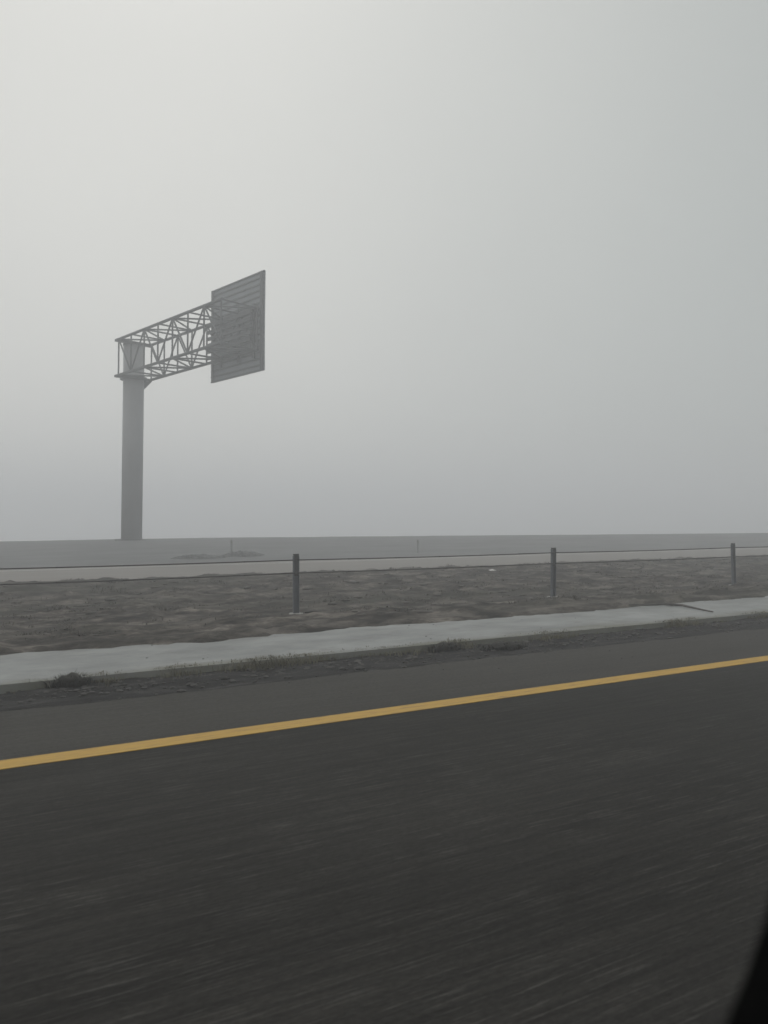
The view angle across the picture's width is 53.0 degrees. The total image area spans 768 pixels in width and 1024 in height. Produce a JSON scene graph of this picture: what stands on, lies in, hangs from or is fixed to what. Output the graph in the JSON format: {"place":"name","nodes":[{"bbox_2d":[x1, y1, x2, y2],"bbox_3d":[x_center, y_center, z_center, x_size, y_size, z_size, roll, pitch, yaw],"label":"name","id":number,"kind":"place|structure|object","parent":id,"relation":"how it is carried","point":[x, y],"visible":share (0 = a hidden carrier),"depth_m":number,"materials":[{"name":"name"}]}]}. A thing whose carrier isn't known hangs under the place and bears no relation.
{"place":"outdoors","nodes":[
{"label":"outdoors","id":0,"kind":"place"},
{"bbox_2d":[0,661,767,1023],"bbox_3d":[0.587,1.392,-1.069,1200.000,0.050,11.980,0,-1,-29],"label":"road","id":1,"kind":"structure","parent":0,"point":[590,855],"depth_m":3.02,"materials":[{"name":"grey asphalt"}]},
{"bbox_2d":[0,656,767,769],"bbox_3d":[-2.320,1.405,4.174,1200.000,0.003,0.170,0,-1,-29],"label":"yellow road line","id":2,"kind":"object","parent":1,"relation":"on","point":[88,752],"visible":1,"depth_m":5.26,"materials":[{"name":"paint"}]},
{"bbox_2d":[0,526,767,654],"bbox_3d":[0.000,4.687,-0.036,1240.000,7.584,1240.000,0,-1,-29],"label":"ground","id":3,"kind":"structure","parent":0,"point":[48,547],"depth_m":16.00,"materials":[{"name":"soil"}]},
{"bbox_2d":[114,270,265,540],"bbox_3d":[-8.102,-3.493,30.600,1.831,10.597,9.005,0,-1,-45],"label":"sign gantry","id":4,"kind":"object","parent":3,"relation":"on","point":[235,347],"visible":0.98,"depth_m":30.20,"materials":[{"name":"metal"}]},
{"bbox_2d":[170,554,226,558],"bbox_3d":[-6.095,1.457,25.426,1.927,0.180,1.029,0,-1,-29],"label":"scrub bush","id":5,"kind":"object","parent":3,"relation":"on","point":[201,556],"visible":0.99,"depth_m":25.20,"materials":[{"name":"grey plant"}]},
{"bbox_2d":[220,550,263,556],"bbox_3d":[-4.891,1.421,26.551,1.619,0.232,1.034,0,-1,-29],"label":"scrub bush","id":6,"kind":"object","parent":3,"relation":"on","point":[241,553],"visible":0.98,"depth_m":26.32,"materials":[{"name":"grey plant"}]},
{"bbox_2d":[0,543,767,613],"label":"cable barrier","id":7,"kind":"object","parent":3,"relation":"on","point":[296,559],"visible":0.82,"depth_m":11.34,"materials":[{"name":"metal"}]},
{"bbox_2d":[0,596,767,693],"bbox_3d":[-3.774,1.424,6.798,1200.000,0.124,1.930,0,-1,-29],"label":"concrete strip","id":8,"kind":"object","parent":3,"relation":"on","point":[33,668],"visible":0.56,"depth_m":8.12,"materials":[{"name":"grey concrete"}]},
{"bbox_2d":[629,601,712,611],"bbox_3d":[4.167,1.367,11.061,0.671,0.053,1.089,0,-1,-29],"label":"dead branch","id":9,"kind":"object","parent":8,"relation":"on","point":[674,604],"visible":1,"depth_m":11.37,"materials":[{"name":"wood"}]},
{"bbox_2d":[0,628,767,759],"bbox_3d":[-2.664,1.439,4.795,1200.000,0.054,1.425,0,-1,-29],"label":"road shoulder","id":10,"kind":"object","parent":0,"point":[35,731],"visible":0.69,"depth_m":6.01},
{"bbox_2d":[0,617,767,711],"bbox_3d":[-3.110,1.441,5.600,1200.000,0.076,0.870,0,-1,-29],"label":"gravel strip","id":11,"kind":"object","parent":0,"point":[297,673],"visible":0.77,"depth_m":6.95,"materials":[{"name":"grey gravel"}]},
{"bbox_2d":[40,670,100,688],"bbox_3d":[-2.571,1.369,6.333,0.533,0.150,0.393,0,-1,-29],"label":"weed clump","id":12,"kind":"object","parent":11,"relation":"on","point":[74,680],"visible":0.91,"depth_m":6.27,"materials":[{"name":"plant"}]},
{"bbox_2d":[6,611,767,694],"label":"weeds","id":13,"kind":"object","parent":11,"relation":"on","point":[286,661],"visible":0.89,"depth_m":7.31,"materials":[{"name":"green plant"}]},
{"bbox_2d":[424,640,465,652],"bbox_3d":[0.651,1.395,8.028,0.522,0.135,0.352,0,-1,-29],"label":"weed clump","id":14,"kind":"object","parent":11,"relation":"on","point":[442,646],"visible":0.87,"depth_m":7.98,"materials":[{"name":"plant"}]},
{"bbox_2d":[480,640,528,650],"bbox_3d":[1.271,1.405,8.123,0.701,0.107,0.412,0,-1,-29],"label":"weed clump","id":15,"kind":"object","parent":11,"relation":"on","point":[503,645],"visible":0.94,"depth_m":8.07,"materials":[{"name":"plant"}]},
{"bbox_2d":[0,546,767,581],"bbox_3d":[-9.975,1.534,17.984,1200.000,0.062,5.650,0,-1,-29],"label":"opposite road","id":16,"kind":"structure","parent":0,"point":[53,574],"depth_m":22.60,"materials":[{"name":"grey asphalt"}]},
{"bbox_2d":[0,548,762,571],"bbox_3d":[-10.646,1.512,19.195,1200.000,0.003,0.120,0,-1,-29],"label":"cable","id":17,"kind":"object","parent":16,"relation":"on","point":[355,560],"visible":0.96,"depth_m":24.65,"materials":[{"name":"metal"}]},
{"bbox_2d":[0,601,767,707],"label":"gravel","id":18,"kind":"structure","parent":0,"point":[279,672],"depth_m":7.19,"materials":[{"name":"grey gravel"}]},
{"bbox_2d":[0,0,767,529],"label":"sky","id":19,"kind":"structure","parent":0,"point":[513,254],"materials":[{"name":"grey"}]},
{"bbox_2d":[725,911,767,1023],"bbox_3d":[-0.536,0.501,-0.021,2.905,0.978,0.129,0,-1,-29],"label":"car door","id":20,"kind":"object","parent":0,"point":[750,1005],"visible":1,"depth_m":0.39,"materials":[{"name":"black rubber"}]}
]}

